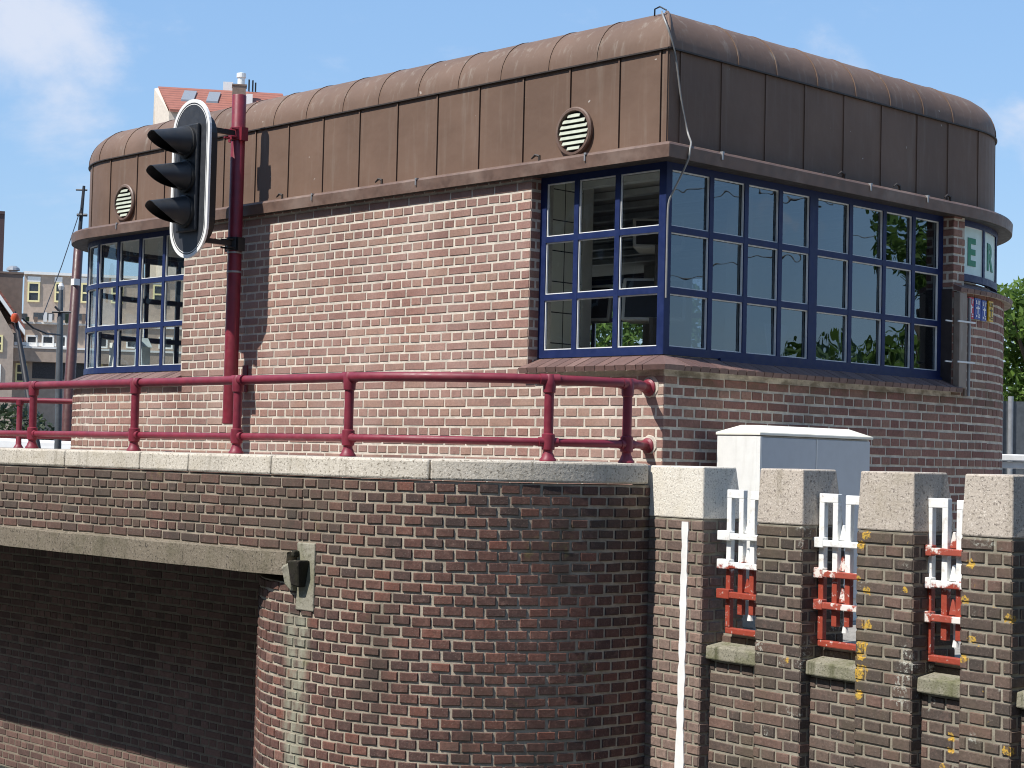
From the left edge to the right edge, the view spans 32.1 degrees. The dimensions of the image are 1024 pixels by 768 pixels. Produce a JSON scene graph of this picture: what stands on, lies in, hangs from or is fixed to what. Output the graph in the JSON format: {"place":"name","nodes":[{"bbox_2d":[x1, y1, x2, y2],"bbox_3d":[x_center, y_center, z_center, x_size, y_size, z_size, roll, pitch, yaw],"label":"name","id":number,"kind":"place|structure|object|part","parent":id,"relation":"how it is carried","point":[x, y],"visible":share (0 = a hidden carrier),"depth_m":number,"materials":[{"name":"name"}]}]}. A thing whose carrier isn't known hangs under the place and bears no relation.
{"place":"outdoors","nodes":[
{"label":"outdoors","id":0,"kind":"place"},
{"bbox_2d":[0,211,4,270],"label":"chimney tower","id":1,"kind":"structure","parent":0,"point":[2,219],"depth_m":160.82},
{"bbox_2d":[0,266,24,429],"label":"gabled house","id":2,"kind":"structure","parent":0,"point":[11,285],"depth_m":101.10,"materials":[{"name":"grey paint"}]},
{"bbox_2d":[0,335,2,351],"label":"window","id":3,"kind":"structure","parent":2,"relation":"in","point":[1,336],"depth_m":100.15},
{"bbox_2d":[11,311,60,447],"bbox_3d":[-4.803,0.977,18.062,0.593,3.495,2.304,2,-3,-21],"label":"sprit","id":4,"kind":"object","parent":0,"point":[15,320],"visible":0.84,"depth_m":18.44,"materials":[{"name":"metal"}]},
{"bbox_2d":[8,271,183,439],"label":"apartment building","id":5,"kind":"structure","parent":0,"point":[39,348],"depth_m":110.67,"materials":[{"name":"grey brick"}]},
{"bbox_2d":[15,363,26,381],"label":"window","id":6,"kind":"structure","parent":5,"relation":"in","point":[18,374],"depth_m":108.92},
{"bbox_2d":[26,335,37,345],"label":"window","id":7,"kind":"structure","parent":5,"relation":"in","point":[29,338],"depth_m":109.16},
{"bbox_2d":[27,276,40,301],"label":"window","id":8,"kind":"structure","parent":5,"relation":"in","point":[33,294],"depth_m":111.42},
{"bbox_2d":[41,335,53,346],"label":"window","id":9,"kind":"structure","parent":5,"relation":"in","point":[45,338],"depth_m":109.38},
{"bbox_2d":[54,277,62,301],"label":"window","id":10,"kind":"structure","parent":5,"relation":"in","point":[56,296],"depth_m":111.75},
{"bbox_2d":[63,336,66,346],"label":"window","id":11,"kind":"structure","parent":5,"relation":"in","point":[64,337],"depth_m":109.62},
{"bbox_2d":[81,278,86,302],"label":"window","id":12,"kind":"structure","parent":5,"relation":"in","point":[83,280],"depth_m":112.13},
{"bbox_2d":[101,339,107,347],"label":"window","id":13,"kind":"structure","parent":5,"relation":"in","point":[104,343],"depth_m":110.15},
{"bbox_2d":[111,278,123,302],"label":"window","id":14,"kind":"structure","parent":5,"relation":"in","point":[113,290],"depth_m":112.54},
{"bbox_2d":[126,342,134,348],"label":"window","id":15,"kind":"structure","parent":5,"relation":"in","point":[128,344],"depth_m":110.53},
{"bbox_2d":[153,283,167,299],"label":"window","id":16,"kind":"structure","parent":5,"relation":"in","point":[156,288],"depth_m":113.18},
{"bbox_2d":[158,337,172,348],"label":"window","id":17,"kind":"structure","parent":5,"relation":"in","point":[171,338],"depth_m":111.04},
{"bbox_2d":[133,338,151,364],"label":"model house","id":18,"kind":"structure","parent":0,"point":[145,351],"depth_m":14.87,"materials":[{"name":"grey"}]},
{"bbox_2d":[145,94,247,423],"bbox_3d":[-2.305,-0.951,13.175,0.859,2.478,0.444,2,-2,-16],"label":"traffic signal","id":19,"kind":"object","parent":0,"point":[188,174],"visible":0.98,"depth_m":13.12,"materials":[{"name":"red paint"}]},
{"bbox_2d":[150,72,282,276],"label":"red roofed house","id":20,"kind":"structure","parent":0,"point":[169,102],"depth_m":137.26,"materials":[{"name":"tile"}]},
{"bbox_2d":[0,447,649,767],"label":"quay wall","id":21,"kind":"structure","parent":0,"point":[177,614],"depth_m":9.94,"materials":[{"name":"brick"}]},
{"bbox_2d":[0,372,658,462],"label":"railing","id":22,"kind":"object","parent":21,"relation":"on","point":[548,442],"visible":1,"depth_m":10.03,"materials":[{"name":"red metal"}]},
{"bbox_2d":[0,0,1023,390],"label":"sky","id":23,"kind":"structure","parent":0,"point":[75,75],"materials":[{"name":"blue"}]},
{"bbox_2d":[590,309,642,347],"bbox_3d":[1.539,-0.004,28.753,3.017,4.386,2.770,1,-2,0],"label":"leafy tree","id":24,"kind":"object","parent":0,"point":[630,335],"visible":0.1,"depth_m":28.02,"materials":[{"name":"green plant"}]},
{"bbox_2d":[742,616,960,657],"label":"pavement","id":25,"kind":"structure","parent":0,"point":[849,636],"depth_m":9.87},
{"bbox_2d":[0,397,72,466],"bbox_3d":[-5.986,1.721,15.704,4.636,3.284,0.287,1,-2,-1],"label":"railing","id":26,"kind":"object","parent":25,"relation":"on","point":[19,401],"visible":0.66,"depth_m":15.78,"materials":[{"name":"red metal"}]},
{"bbox_2d":[70,6,1012,598],"bbox_3d":[0.107,-0.287,14.889,5.228,3.719,7.739,4,-3,-44],"label":"keeper cabin","id":27,"kind":"object","parent":25,"relation":"on","point":[832,234],"visible":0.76,"depth_m":11.88,"materials":[{"name":"brick"}]},
{"bbox_2d":[109,343,113,365],"bbox_3d":[-3.407,-0.219,15.224,0.046,0.277,0.220,4,-3,-44],"label":"white card","id":28,"kind":"object","parent":27,"relation":"on","point":[111,352],"visible":0.21,"depth_m":15.26,"materials":[{"name":"paper"}]},
{"bbox_2d":[83,230,183,375],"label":"window","id":29,"kind":"structure","parent":27,"relation":"in","point":[95,331],"depth_m":15.03,"materials":[{"name":"blue glass"}]},
{"bbox_2d":[591,285,612,322],"bbox_3d":[0.525,-0.411,12.037,0.352,0.509,0.202,0,-3,26],"label":"monitor","id":30,"kind":"object","parent":27,"relation":"attached to","point":[601,310],"visible":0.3,"depth_m":11.95,"materials":[{"name":"plastic"}]},
{"bbox_2d":[537,161,666,358],"bbox_3d":[0.550,-0.745,10.916,0.032,1.155,1.056,4,-3,-44],"label":"window","id":31,"kind":"structure","parent":27,"relation":"in","point":[617,292],"depth_m":10.90,"materials":[{"name":"blue glass"}]},
{"bbox_2d":[591,277,643,356],"bbox_3d":[1.074,-0.461,17.444,0.033,1.155,2.200,4,-3,-44],"label":"window","id":32,"kind":"structure","parent":27,"relation":"in","point":[604,282],"depth_m":17.63,"materials":[{"name":"glass"}]},
{"bbox_2d":[621,278,656,344],"bbox_3d":[0.920,-0.412,11.479,0.412,0.543,0.225,1,-2,11],"label":"monitor","id":33,"kind":"object","parent":27,"relation":"attached to","point":[639,309],"visible":0.5,"depth_m":11.44,"materials":[{"name":"plastic"}]},
{"bbox_2d":[633,219,658,285],"bbox_3d":[0.943,-0.839,11.492,0.332,0.458,0.215,1,-2,1],"label":"monitor","id":34,"kind":"object","parent":27,"relation":"attached to","point":[646,244],"visible":0.41,"depth_m":11.44,"materials":[{"name":"plastic"}]},
{"bbox_2d":[662,161,943,376],"bbox_3d":[1.966,-0.685,11.558,2.964,1.155,0.032,4,-3,-44],"label":"window","id":35,"kind":"structure","parent":27,"relation":"in","point":[758,270],"depth_m":11.44,"materials":[{"name":"blue glass"}]},
{"bbox_2d":[967,297,973,318],"bbox_3d":[3.260,-0.541,12.634,0.015,0.155,0.076,-1,-3,45],"label":"marker plate","id":36,"kind":"object","parent":27,"relation":"attached to","point":[972,307],"visible":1,"depth_m":12.64,"materials":[{"name":"red metal"}]},
{"bbox_2d":[974,298,980,319],"bbox_3d":[3.325,-0.537,12.702,0.015,0.150,0.091,-1,-3,42],"label":"marker plate","id":37,"kind":"object","parent":27,"relation":"attached to","point":[977,308],"visible":1,"depth_m":12.70,"materials":[{"name":"blue metal"}]},
{"bbox_2d":[964,220,997,292],"bbox_3d":[3.528,-0.930,13.312,0.181,0.445,1.472,0,-3,23],"label":"sign","id":38,"kind":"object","parent":27,"relation":"in","point":[980,265],"depth_m":12.94,"materials":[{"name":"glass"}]},
{"bbox_2d":[980,300,986,321],"bbox_3d":[3.391,-0.527,12.780,0.015,0.150,0.086,-1,-3,39],"label":"marker plate","id":39,"kind":"object","parent":27,"relation":"attached to","point":[983,310],"visible":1,"depth_m":12.77,"materials":[{"name":"blue metal"}]},
{"bbox_2d":[987,301,992,321],"bbox_3d":[3.469,-0.526,12.883,0.015,0.150,0.096,0,-3,35],"label":"marker plate","id":40,"kind":"object","parent":27,"relation":"attached to","point":[989,311],"visible":1,"depth_m":12.86,"materials":[{"name":"yellow metal"}]},
{"bbox_2d":[716,425,872,628],"bbox_3d":[1.716,0.850,10.739,1.125,1.178,0.346,4,-3,-44],"label":"street cabinet","id":41,"kind":"object","parent":25,"relation":"on","point":[748,452],"visible":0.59,"depth_m":10.50,"materials":[{"name":"white metal"}]},
{"bbox_3d":[1.624,0.802,10.440,0.518,0.965,0.040,4,-3,-44],"label":"door","id":42,"kind":"part","parent":41,"relation":"part of","materials":[{"name":"grey metal"}]},
{"bbox_3d":[2.015,0.827,10.814,0.540,0.965,0.040,4,-3,-44],"label":"door","id":43,"kind":"part","parent":41,"relation":"part of","materials":[{"name":"grey metal"}]},
{"bbox_2d":[644,465,1023,767],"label":"pillar parapet","id":44,"kind":"structure","parent":25,"relation":"on","point":[781,689],"depth_m":8.94,"materials":[{"name":"brick"}]},
{"bbox_2d":[716,490,758,636],"bbox_3d":[1.260,0.958,9.513,0.096,0.776,0.385,3,-3,-35],"label":"iron ladder","id":45,"kind":"object","parent":44,"relation":"attached to","point":[742,565],"visible":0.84,"depth_m":9.53,"materials":[{"name":"white metal"}]},
{"bbox_2d":[812,493,858,650],"bbox_3d":[1.662,0.944,8.946,0.096,0.776,0.385,3,-3,-35],"label":"iron ladder","id":46,"kind":"object","parent":44,"relation":"attached to","point":[844,538],"visible":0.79,"depth_m":8.96,"materials":[{"name":"white metal"}]},
{"bbox_2d":[923,498,963,665],"bbox_3d":[2.074,0.929,8.366,0.096,0.776,0.385,3,-3,-35],"label":"iron ladder","id":47,"kind":"object","parent":44,"relation":"attached to","point":[945,584],"visible":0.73,"depth_m":8.38,"materials":[{"name":"metal"}]},
{"bbox_2d":[1002,454,1023,468],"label":"white balustrade","id":48,"kind":"object","parent":25,"relation":"on","point":[1013,457],"depth_m":16.92,"materials":[{"name":"paint"}]},
{"bbox_2d":[997,276,1023,401],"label":"leafy tree","id":49,"kind":"object","parent":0,"point":[1013,327],"visible":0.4,"depth_m":23.71,"materials":[{"name":"green plant"}]},
{"bbox_2d":[1002,396,1023,474],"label":"post fence","id":50,"kind":"object","parent":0,"point":[1013,427],"visible":0.36,"depth_m":21.96,"materials":[{"name":"grey metal"}]},
{"bbox_3d":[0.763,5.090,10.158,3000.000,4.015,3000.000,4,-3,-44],"label":"water","id":51,"kind":"structure","parent":0,"visible":0},
{"bbox_2d":[0,438,70,448],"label":"moored boat","id":52,"kind":"object","parent":51,"relation":"on","point":[11,443],"depth_m":20.89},
{"bbox_2d":[42,186,87,440],"bbox_3d":[-5.345,0.387,21.086,0.175,5.839,2.266,2,-2,-6],"label":"ship mast","id":53,"kind":"object","parent":52,"relation":"on","point":[72,345],"visible":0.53,"depth_m":21.83,"materials":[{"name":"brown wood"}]},
{"bbox_2d":[52,283,70,448],"bbox_3d":[-5.028,1.042,19.599,0.190,4.351,0.299,4,-3,-44],"label":"harbour post","id":54,"kind":"object","parent":51,"relation":"on","point":[59,375],"visible":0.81,"depth_m":19.62,"materials":[{"name":"grey metal"}]},
{"bbox_3d":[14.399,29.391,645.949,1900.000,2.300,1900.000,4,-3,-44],"label":"far bank","id":55,"kind":"structure","parent":0,"visible":0},
{"bbox_2d":[0,403,54,439],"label":"hedge","id":56,"kind":"object","parent":55,"relation":"on","point":[11,412],"visible":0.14,"depth_m":44.17,"materials":[{"name":"green plant"}]}
]}

